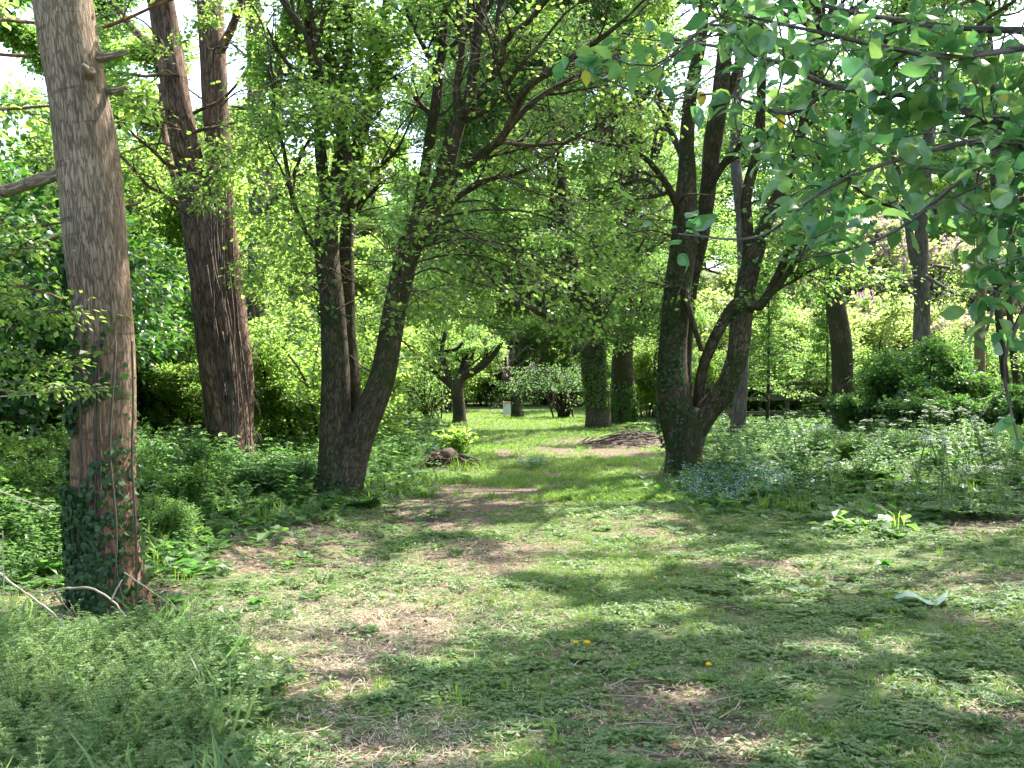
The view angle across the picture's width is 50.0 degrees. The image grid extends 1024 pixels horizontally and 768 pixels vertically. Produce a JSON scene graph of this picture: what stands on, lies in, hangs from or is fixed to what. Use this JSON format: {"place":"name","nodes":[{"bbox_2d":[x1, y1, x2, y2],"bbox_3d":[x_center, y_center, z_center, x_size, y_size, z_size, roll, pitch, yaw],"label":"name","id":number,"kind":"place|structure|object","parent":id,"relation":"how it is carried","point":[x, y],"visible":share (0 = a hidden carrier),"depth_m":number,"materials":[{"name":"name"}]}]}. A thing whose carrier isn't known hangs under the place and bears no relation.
{"place":"outdoors","nodes":[
{"label":"outdoors","id":0,"kind":"place"},
{"bbox_2d":[0,270,1023,767],"bbox_3d":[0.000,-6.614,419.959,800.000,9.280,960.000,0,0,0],"label":"ground","id":1,"kind":"structure","parent":0,"point":[832,696],"depth_m":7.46,"materials":[{"name":"green plant"}]},
{"bbox_2d":[0,450,67,511],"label":"leafy bush","id":2,"kind":"object","parent":1,"relation":"on","point":[14,475],"visible":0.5,"depth_m":10.23,"materials":[{"name":"green plant"}]},
{"bbox_2d":[0,428,70,469],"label":"leafy bush","id":3,"kind":"object","parent":1,"relation":"on","point":[56,445],"visible":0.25,"depth_m":13.07,"materials":[{"name":"green plant"}]},
{"bbox_2d":[0,222,111,456],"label":"maple sapling","id":4,"kind":"object","parent":1,"relation":"on","point":[35,368],"visible":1,"depth_m":6.84,"materials":[{"name":"green plant"}]},
{"bbox_2d":[0,0,133,238],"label":"woodland tree","id":5,"kind":"object","parent":1,"relation":"on","point":[18,95],"visible":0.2,"depth_m":26.27,"materials":[{"name":"green plant"}]},
{"bbox_2d":[0,106,185,432],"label":"evergreen shrub","id":6,"kind":"object","parent":1,"relation":"on","point":[137,302],"visible":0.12,"depth_m":14.19,"materials":[{"name":"green plant"}]},
{"bbox_2d":[0,96,193,446],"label":"evergreen shrub","id":7,"kind":"object","parent":1,"relation":"on","point":[17,411],"visible":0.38,"depth_m":11.56,"materials":[{"name":"green plant"}]},
{"bbox_2d":[40,441,154,494],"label":"leafy bush","id":8,"kind":"object","parent":1,"relation":"on","point":[62,460],"visible":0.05,"depth_m":11.69,"materials":[{"name":"green plant"}]},
{"bbox_2d":[0,155,196,440],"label":"evergreen shrub","id":9,"kind":"object","parent":1,"relation":"on","point":[138,281],"visible":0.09,"depth_m":17.97,"materials":[{"name":"green plant"}]},
{"bbox_2d":[0,0,204,289],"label":"woodland tree","id":10,"kind":"object","parent":1,"relation":"on","point":[19,37],"visible":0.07,"depth_m":31.86,"materials":[{"name":"green plant"}]},
{"bbox_2d":[0,0,237,616],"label":"ash tree","id":11,"kind":"object","parent":1,"relation":"on","point":[99,510],"visible":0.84,"depth_m":7.22,"materials":[{"name":"green plant"}]},
{"bbox_2d":[7,214,243,428],"bbox_3d":[-8.722,-1.186,20.857,5.904,4.832,6.255,0,1,30],"label":"evergreen shrub","id":12,"kind":"object","parent":1,"relation":"on","point":[163,269],"visible":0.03,"depth_m":21.30,"materials":[{"name":"green plant"}]},
{"bbox_2d":[0,576,312,767],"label":"cleavers patch","id":13,"kind":"object","parent":1,"relation":"on","point":[26,652],"visible":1,"depth_m":5.08,"materials":[{"name":"green plant"}]},
{"bbox_2d":[137,491,206,538],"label":"leafy bush","id":14,"kind":"object","parent":1,"relation":"on","point":[155,513],"visible":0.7,"depth_m":9.81,"materials":[{"name":"green plant"}]},
{"bbox_2d":[39,18,317,330],"bbox_3d":[-9.054,-3.861,31.078,7.831,11.889,10.134,0,1,-9],"label":"woodland tree","id":15,"kind":"object","parent":1,"relation":"on","point":[171,219],"visible":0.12,"depth_m":29.42,"materials":[{"name":"green plant"}]},
{"bbox_2d":[15,0,353,460],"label":"poplar tree","id":16,"kind":"object","parent":1,"relation":"on","point":[223,343],"visible":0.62,"depth_m":16.76,"materials":[{"name":"green plant"}]},
{"bbox_2d":[136,450,235,507],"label":"leafy bush","id":17,"kind":"object","parent":1,"relation":"on","point":[207,474],"visible":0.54,"depth_m":11.43,"materials":[{"name":"green plant"}]},
{"bbox_2d":[137,436,243,491],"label":"leafy bush","id":18,"kind":"object","parent":1,"relation":"on","point":[197,451],"visible":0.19,"depth_m":12.78,"materials":[{"name":"green plant"}]},
{"bbox_2d":[133,292,274,429],"bbox_3d":[-6.803,-0.375,22.646,3.735,3.190,3.749,0,1,39],"label":"leafy shrub","id":19,"kind":"object","parent":1,"relation":"on","point":[179,305],"visible":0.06,"depth_m":21.56,"materials":[{"name":"green plant"}]},
{"bbox_2d":[136,320,299,439],"bbox_3d":[-5.390,0.032,20.616,3.285,2.512,2.889,0,1,9],"label":"leafy shrub","id":20,"kind":"object","parent":1,"relation":"on","point":[173,376],"visible":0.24,"depth_m":20.09,"materials":[{"name":"green plant"}]},
{"bbox_2d":[140,168,320,333],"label":"woodland tree","id":21,"kind":"object","parent":1,"relation":"on","point":[240,180],"visible":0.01,"depth_m":42.23,"materials":[{"name":"green plant"}]},
{"bbox_2d":[150,0,366,416],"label":"willow tree","id":22,"kind":"object","parent":1,"relation":"on","point":[250,247],"visible":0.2,"depth_m":22.21,"materials":[{"name":"green plant"}]},
{"bbox_2d":[227,454,323,503],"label":"leafy bush","id":23,"kind":"object","parent":1,"relation":"on","point":[304,471],"visible":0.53,"depth_m":13.42,"materials":[{"name":"green plant"}]},
{"bbox_2d":[270,330,320,430],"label":"leafy shrub","id":24,"kind":"object","parent":1,"relation":"on","point":[305,337],"visible":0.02,"depth_m":22.05,"materials":[{"name":"green plant"}]},
{"bbox_2d":[280,213,383,311],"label":"woodland tree","id":25,"kind":"object","parent":1,"relation":"on","point":[357,229],"visible":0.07,"depth_m":57.04,"materials":[{"name":"green plant"}]},
{"bbox_2d":[246,292,432,450],"bbox_3d":[-3.241,-0.088,19.124,3.970,3.036,3.491,0,1,-18],"label":"leafy shrub","id":26,"kind":"object","parent":1,"relation":"on","point":[295,402],"visible":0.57,"depth_m":18.43,"materials":[{"name":"green plant"}]},
{"bbox_2d":[268,300,416,412],"bbox_3d":[-4.627,-0.480,28.397,4.517,3.454,3.972,0,1,-13],"label":"leafy shrub","id":27,"kind":"object","parent":1,"relation":"on","point":[301,321],"visible":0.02,"depth_m":28.12,"materials":[{"name":"green plant"}]},
{"bbox_2d":[267,180,439,335],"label":"woodland tree","id":28,"kind":"object","parent":1,"relation":"on","point":[368,286],"visible":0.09,"depth_m":46.53,"materials":[{"name":"green plant"}]},
{"bbox_2d":[327,138,442,334],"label":"woodland tree","id":29,"kind":"object","parent":1,"relation":"on","point":[396,163],"depth_m":82.34,"materials":[{"name":"green plant"}]},
{"bbox_2d":[357,314,428,408],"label":"leafy shrub","id":30,"kind":"object","parent":1,"relation":"on","point":[406,329],"visible":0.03,"depth_m":38.32,"materials":[{"name":"green plant"}]},
{"bbox_2d":[306,126,501,363],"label":"woodland tree","id":31,"kind":"object","parent":1,"relation":"on","point":[370,202],"visible":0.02,"depth_m":65.28,"materials":[{"name":"green plant"}]},
{"bbox_2d":[403,354,455,419],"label":"hazel bush","id":32,"kind":"object","parent":1,"relation":"on","point":[427,406],"visible":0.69,"depth_m":37.31,"materials":[{"name":"green plant"}]},
{"bbox_2d":[378,244,511,407],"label":"woodland tree","id":33,"kind":"object","parent":1,"relation":"on","point":[493,369],"visible":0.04,"depth_m":49.66,"materials":[{"name":"green plant"}]},
{"bbox_2d":[412,447,496,469],"bbox_3d":[-1.091,1.264,18.218,1.706,0.415,0.892,0,0,0],"label":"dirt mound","id":34,"kind":"object","parent":1,"relation":"on","point":[445,454],"visible":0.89,"depth_m":18.18,"materials":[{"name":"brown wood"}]},
{"bbox_2d":[430,420,486,454],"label":"elder seedling","id":35,"kind":"object","parent":1,"relation":"on","point":[458,439],"visible":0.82,"depth_m":18.94,"materials":[{"name":"green plant"}]},
{"bbox_2d":[412,318,506,422],"bbox_3d":[-1.735,-0.501,36.454,3.478,3.631,1.994,0,1,15],"label":"apple tree","id":36,"kind":"object","parent":1,"relation":"on","point":[463,351],"visible":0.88,"depth_m":35.98,"materials":[{"name":"green plant"}]},
{"bbox_2d":[415,321,504,410],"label":"leafy shrub","id":37,"kind":"object","parent":1,"relation":"on","point":[450,343],"visible":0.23,"depth_m":46.22,"materials":[{"name":"green plant"}]},
{"bbox_2d":[165,0,778,500],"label":"maple tree","id":38,"kind":"object","parent":1,"relation":"on","point":[343,122],"visible":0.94,"depth_m":13.64,"materials":[{"name":"green plant"}]},
{"bbox_2d":[356,44,588,402],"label":"woodland tree","id":39,"kind":"object","parent":1,"relation":"on","point":[400,204],"visible":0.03,"depth_m":59.84,"materials":[{"name":"green plant"}]},
{"bbox_2d":[457,362,509,405],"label":"leafy shrub","id":40,"kind":"object","parent":1,"relation":"on","point":[486,386],"visible":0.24,"depth_m":56.12,"materials":[{"name":"green plant"}]},
{"bbox_2d":[407,181,566,405],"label":"woodland tree","id":41,"kind":"object","parent":1,"relation":"on","point":[543,334],"visible":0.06,"depth_m":55.47,"materials":[{"name":"green plant"}]},
{"bbox_2d":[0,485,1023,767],"bbox_3d":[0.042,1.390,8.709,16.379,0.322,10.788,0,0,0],"label":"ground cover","id":42,"kind":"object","parent":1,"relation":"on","point":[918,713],"visible":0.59,"depth_m":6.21,"materials":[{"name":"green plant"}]},
{"bbox_2d":[0,396,1023,598],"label":"undergrowth","id":43,"kind":"object","parent":1,"relation":"on","point":[40,550],"visible":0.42,"depth_m":13.59,"materials":[{"name":"green plant"}]},
{"bbox_2d":[0,464,1023,767],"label":"twig litter","id":44,"kind":"object","parent":1,"relation":"on","point":[556,650],"visible":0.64,"depth_m":5.61,"materials":[{"name":"brown wood"}]},
{"bbox_2d":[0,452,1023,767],"bbox_3d":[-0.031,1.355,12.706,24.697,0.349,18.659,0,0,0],"label":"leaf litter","id":45,"kind":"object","parent":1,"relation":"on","point":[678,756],"visible":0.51,"depth_m":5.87,"materials":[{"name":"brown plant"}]},
{"bbox_2d":[485,319,545,417],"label":"apple tree","id":46,"kind":"object","parent":1,"relation":"on","point":[517,406],"visible":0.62,"depth_m":41.35,"materials":[{"name":"plant"}]},
{"bbox_2d":[508,350,566,404],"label":"leafy shrub","id":47,"kind":"object","parent":1,"relation":"on","point":[527,364],"visible":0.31,"depth_m":57.32,"materials":[{"name":"green plant"}]},
{"bbox_2d":[482,354,611,417],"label":"hazel bush","id":48,"kind":"object","parent":1,"relation":"on","point":[565,386],"visible":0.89,"depth_m":40.07,"materials":[{"name":"green plant"}]},
{"bbox_2d":[471,196,636,404],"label":"woodland tree","id":49,"kind":"object","parent":1,"relation":"on","point":[540,349],"visible":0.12,"depth_m":56.76,"materials":[{"name":"green plant"}]},
{"bbox_2d":[353,0,793,428],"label":"maple tree","id":50,"kind":"object","parent":1,"relation":"on","point":[595,389],"visible":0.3,"depth_m":31.61,"materials":[{"name":"green plant"}]},
{"bbox_2d":[543,346,610,405],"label":"leafy shrub","id":51,"kind":"object","parent":1,"relation":"on","point":[559,362],"visible":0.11,"depth_m":55.87,"materials":[{"name":"green plant"}]},
{"bbox_2d":[150,497,1023,767],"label":"feathery weeds","id":52,"kind":"object","parent":1,"relation":"on","point":[888,731],"visible":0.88,"depth_m":7.91,"materials":[{"name":"green plant"}]},
{"bbox_2d":[547,429,664,448],"bbox_3d":[2.564,1.232,24.446,3.015,0.454,2.444,0,1,-28],"label":"brush pile","id":53,"kind":"object","parent":1,"relation":"on","point":[629,439],"visible":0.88,"depth_m":24.23,"materials":[{"name":"brown wood"}]},
{"bbox_2d":[567,91,676,328],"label":"woodland tree","id":54,"kind":"object","parent":1,"relation":"on","point":[614,209],"visible":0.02,"depth_m":59.92,"materials":[{"name":"green plant"}]},
{"bbox_2d":[582,2,718,423],"bbox_3d":[4.115,-6.818,34.957,7.327,16.528,8.172,0,0,0],"label":"maple tree","id":55,"kind":"object","parent":1,"relation":"on","point":[623,396],"visible":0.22,"depth_m":34.92,"materials":[{"name":"green plant"}]},
{"bbox_2d":[606,322,696,417],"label":"leafy shrub","id":56,"kind":"object","parent":1,"relation":"on","point":[648,392],"visible":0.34,"depth_m":37.39,"materials":[{"name":"green plant"}]},
{"bbox_2d":[571,127,736,383],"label":"woodland tree","id":57,"kind":"object","parent":1,"relation":"on","point":[644,309],"visible":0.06,"depth_m":51.10,"materials":[{"name":"green plant"}]},
{"bbox_2d":[658,264,736,311],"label":"bank shrub","id":58,"kind":"object","parent":1,"relation":"on","point":[720,282],"visible":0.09,"depth_m":50.15,"materials":[{"name":"green plant"}]},
{"bbox_2d":[649,337,757,417],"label":"leafy shrub","id":59,"kind":"object","parent":1,"relation":"on","point":[712,376],"visible":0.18,"depth_m":32.38,"materials":[{"name":"green plant"}]},
{"bbox_2d":[621,0,797,438],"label":"maple tree","id":60,"kind":"object","parent":1,"relation":"on","point":[738,411],"visible":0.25,"depth_m":24.37,"materials":[{"name":"grey plant"}]},
{"bbox_2d":[695,99,781,262],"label":"woodland tree","id":61,"kind":"object","parent":1,"relation":"on","point":[744,169],"visible":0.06,"depth_m":66.00,"materials":[{"name":"green plant"}]},
{"bbox_2d":[670,101,815,274],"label":"woodland tree","id":62,"kind":"object","parent":1,"relation":"on","point":[757,191],"visible":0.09,"depth_m":55.75,"materials":[{"name":"green plant"}]},
{"bbox_2d":[714,347,797,418],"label":"leafy shrub","id":63,"kind":"object","parent":1,"relation":"on","point":[755,404],"visible":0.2,"depth_m":34.15,"materials":[{"name":"green plant"}]},
{"bbox_2d":[489,0,1023,475],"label":"maple tree","id":64,"kind":"object","parent":1,"relation":"on","point":[685,418],"visible":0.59,"depth_m":17.35,"materials":[{"name":"green plant"}]},
{"bbox_2d":[692,284,824,415],"bbox_3d":[8.193,-1.071,36.377,6.022,4.292,5.007,0,1,-16],"label":"bank shrub","id":65,"kind":"object","parent":1,"relation":"on","point":[723,339],"visible":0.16,"depth_m":34.79,"materials":[{"name":"green plant"}]},
{"bbox_2d":[725,261,817,423],"bbox_3d":[6.615,-1.119,28.419,2.174,4.606,2.403,0,1,38],"label":"young larch","id":66,"kind":"object","parent":1,"relation":"on","point":[770,342],"visible":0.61,"depth_m":28.23,"materials":[{"name":"green plant"}]},
{"bbox_2d":[688,0,882,429],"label":"oak tree","id":67,"kind":"object","parent":1,"relation":"on","point":[840,341],"visible":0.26,"depth_m":25.79,"materials":[{"name":"brown plant"}]},
{"bbox_2d":[552,0,1023,451],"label":"wild pear","id":68,"kind":"object","parent":1,"relation":"on","point":[926,104],"visible":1,"depth_m":3.73,"materials":[{"name":"green plant"}]},
{"bbox_2d":[721,238,884,311],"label":"flowering shrub","id":69,"kind":"object","parent":1,"relation":"on","point":[844,274],"visible":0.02,"depth_m":41.47,"materials":[{"name":"green plant"}]},
{"bbox_2d":[751,298,877,410],"bbox_3d":[9.658,-0.842,35.832,5.106,3.904,4.490,0,0,2],"label":"leafy shrub","id":70,"kind":"object","parent":1,"relation":"on","point":[854,339],"visible":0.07,"depth_m":34.60,"materials":[{"name":"green plant"}]},
{"bbox_2d":[734,211,896,290],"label":"flowering shrub","id":71,"kind":"object","parent":1,"relation":"on","point":[880,221],"visible":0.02,"depth_m":43.39,"materials":[{"name":"plant"}]},
{"bbox_2d":[784,291,862,418],"bbox_3d":[8.992,-0.850,31.485,2.218,4.006,2.098,0,1,-31],"label":"young larch","id":72,"kind":"object","parent":1,"relation":"on","point":[825,335],"visible":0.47,"depth_m":31.38,"materials":[{"name":"green plant"}]},
{"bbox_2d":[772,327,884,414],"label":"leafy shrub","id":73,"kind":"object","parent":1,"relation":"on","point":[821,394],"visible":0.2,"depth_m":33.42,"materials":[{"name":"green plant"}]},
{"bbox_2d":[763,235,912,323],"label":"flowering shrub","id":74,"kind":"object","parent":1,"relation":"on","point":[859,292],"visible":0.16,"depth_m":41.31,"materials":[{"name":"green plant"}]},
{"bbox_2d":[656,379,1023,422],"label":"rail fence","id":75,"kind":"object","parent":1,"relation":"on","point":[787,403],"visible":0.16,"depth_m":31.37,"materials":[{"name":"brown wood"}]},
{"bbox_2d":[805,428,874,461],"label":"leafy bush","id":76,"kind":"object","parent":1,"relation":"on","point":[846,449],"visible":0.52,"depth_m":16.95,"materials":[{"name":"green plant"}]},
{"bbox_2d":[817,385,881,434],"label":"bramble","id":77,"kind":"object","parent":1,"relation":"on","point":[845,406],"visible":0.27,"depth_m":24.68,"materials":[{"name":"green plant"}]},
{"bbox_2d":[792,288,931,393],"bbox_3d":[11.483,-0.982,37.176,4.894,4.196,5.886,0,1,12],"label":"bank shrub","id":78,"kind":"object","parent":1,"relation":"on","point":[880,342],"visible":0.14,"depth_m":35.21,"materials":[{"name":"green plant"}]},
{"bbox_2d":[843,164,928,231],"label":"woodland tree","id":79,"kind":"object","parent":1,"relation":"on","point":[867,183],"visible":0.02,"depth_m":56.39,"materials":[{"name":"green plant"}]},
{"bbox_2d":[822,300,961,361],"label":"bank shrub","id":80,"kind":"object","parent":1,"relation":"on","point":[866,321],"visible":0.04,"depth_m":36.28,"materials":[{"name":"green plant"}]},
{"bbox_2d":[842,0,980,362],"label":"oak tree","id":81,"kind":"object","parent":1,"relation":"on","point":[921,297],"visible":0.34,"depth_m":27.80,"materials":[{"name":"grey plant"}]},
{"bbox_2d":[877,430,954,502],"bbox_3d":[4.720,0.978,12.866,0.839,0.901,0.882,0,1,16],"label":"cow parsley","id":82,"kind":"object","parent":1,"relation":"on","point":[901,495],"visible":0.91,"depth_m":12.82,"materials":[{"name":"green plant"}]},
{"bbox_2d":[872,121,961,251],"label":"woodland tree","id":83,"kind":"object","parent":1,"relation":"on","point":[939,186],"visible":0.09,"depth_m":59.51,"materials":[{"name":"green plant"}]},
{"bbox_2d":[845,335,989,432],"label":"bramble","id":84,"kind":"object","parent":1,"relation":"on","point":[892,376],"visible":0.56,"depth_m":23.65,"materials":[{"name":"green plant"}]},
{"bbox_2d":[845,215,1005,307],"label":"flowering shrub","id":85,"kind":"object","parent":1,"relation":"on","point":[881,243],"visible":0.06,"depth_m":42.17,"materials":[{"name":"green plant"}]},
{"bbox_2d":[870,387,989,435],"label":"bramble","id":86,"kind":"object","parent":1,"relation":"on","point":[941,401],"visible":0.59,"depth_m":21.97,"materials":[{"name":"green plant"}]},
{"bbox_2d":[912,447,962,469],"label":"leafy bush","id":87,"kind":"object","parent":1,"relation":"on","point":[927,454],"visible":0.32,"depth_m":15.03,"materials":[{"name":"green plant"}]},
{"bbox_2d":[898,430,984,514],"bbox_3d":[4.714,0.980,11.967,0.918,0.952,0.881,0,0,0],"label":"cow parsley","id":88,"kind":"object","parent":1,"relation":"on","point":[956,502],"visible":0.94,"depth_m":12.05,"materials":[{"name":"green plant"}]},
{"bbox_2d":[903,322,1010,382],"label":"leafy shrub","id":89,"kind":"object","parent":1,"relation":"on","point":[988,362],"visible":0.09,"depth_m":33.07,"materials":[{"name":"green plant"}]},
{"bbox_2d":[915,435,1000,518],"bbox_3d":[4.670,1.004,11.763,0.977,0.914,0.835,-2,1,-33],"label":"cow parsley","id":90,"kind":"object","parent":1,"relation":"on","point":[946,506],"visible":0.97,"depth_m":11.79,"materials":[{"name":"green plant"}]},
{"bbox_2d":[897,63,1022,252],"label":"woodland tree","id":91,"kind":"object","parent":1,"relation":"on","point":[967,120],"visible":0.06,"depth_m":64.42,"materials":[{"name":"green plant"}]},
{"bbox_2d":[908,0,1017,393],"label":"birch tree","id":92,"kind":"object","parent":1,"relation":"on","point":[979,353],"visible":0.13,"depth_m":29.84,"materials":[{"name":"green plant"}]},
{"bbox_2d":[905,234,1023,318],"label":"flowering shrub","id":93,"kind":"object","parent":1,"relation":"on","point":[933,274],"visible":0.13,"depth_m":41.61,"materials":[{"name":"green plant"}]},
{"bbox_2d":[912,313,1019,381],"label":"flowering shrub","id":94,"kind":"object","parent":1,"relation":"on","point":[934,327],"visible":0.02,"depth_m":35.88,"materials":[{"name":"green plant"}]},
{"bbox_2d":[940,377,1021,429],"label":"bramble","id":95,"kind":"object","parent":1,"relation":"on","point":[991,385],"visible":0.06,"depth_m":23.22,"materials":[{"name":"green plant"}]},
{"bbox_2d":[940,0,1023,384],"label":"birch tree","id":96,"kind":"object","parent":1,"relation":"on","point":[998,314],"visible":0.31,"depth_m":27.91,"materials":[{"name":"green plant"}]},
{"bbox_2d":[947,415,1017,483],"bbox_3d":[5.984,0.854,13.914,0.932,0.936,0.887,0,1,27],"label":"cow parsley","id":97,"kind":"object","parent":1,"relation":"on","point":[978,439],"visible":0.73,"depth_m":13.81,"materials":[{"name":"green plant"}]},
{"bbox_2d":[952,4,1023,385],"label":"birch tree","id":98,"kind":"object","parent":1,"relation":"on","point":[1016,376],"visible":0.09,"depth_m":29.41,"materials":[{"name":"green plant"}]},
{"bbox_2d":[964,441,1023,505],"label":"cow parsley","id":99,"kind":"object","parent":1,"relation":"on","point":[1012,498],"visible":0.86,"depth_m":12.53,"materials":[{"name":"green plant"}]},
{"bbox_2d":[966,340,1023,392],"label":"leafy shrub","id":100,"kind":"object","parent":1,"relation":"on","point":[1009,369],"visible":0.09,"depth_m":33.82,"materials":[{"name":"green plant"}]},
{"bbox_2d":[974,383,1023,431],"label":"bramble","id":101,"kind":"object","parent":1,"relation":"on","point":[997,402],"visible":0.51,"depth_m":21.55,"materials":[{"name":"green plant"}]},
{"bbox_2d":[982,463,1023,518],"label":"cow parsley","id":102,"kind":"object","parent":1,"relation":"on","point":[1016,513],"visible":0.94,"depth_m":11.66,"materials":[{"name":"green plant"}]},
{"bbox_2d":[0,0,1023,321],"label":"sky","id":103,"kind":"structure","parent":0,"point":[7,65],"materials":[{"name":"white"}]},
{"bbox_2d":[1,472,1023,767],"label":"dry grass","id":104,"kind":"structure","parent":0,"point":[705,688],"depth_m":6.37,"materials":[{"name":"plant"}]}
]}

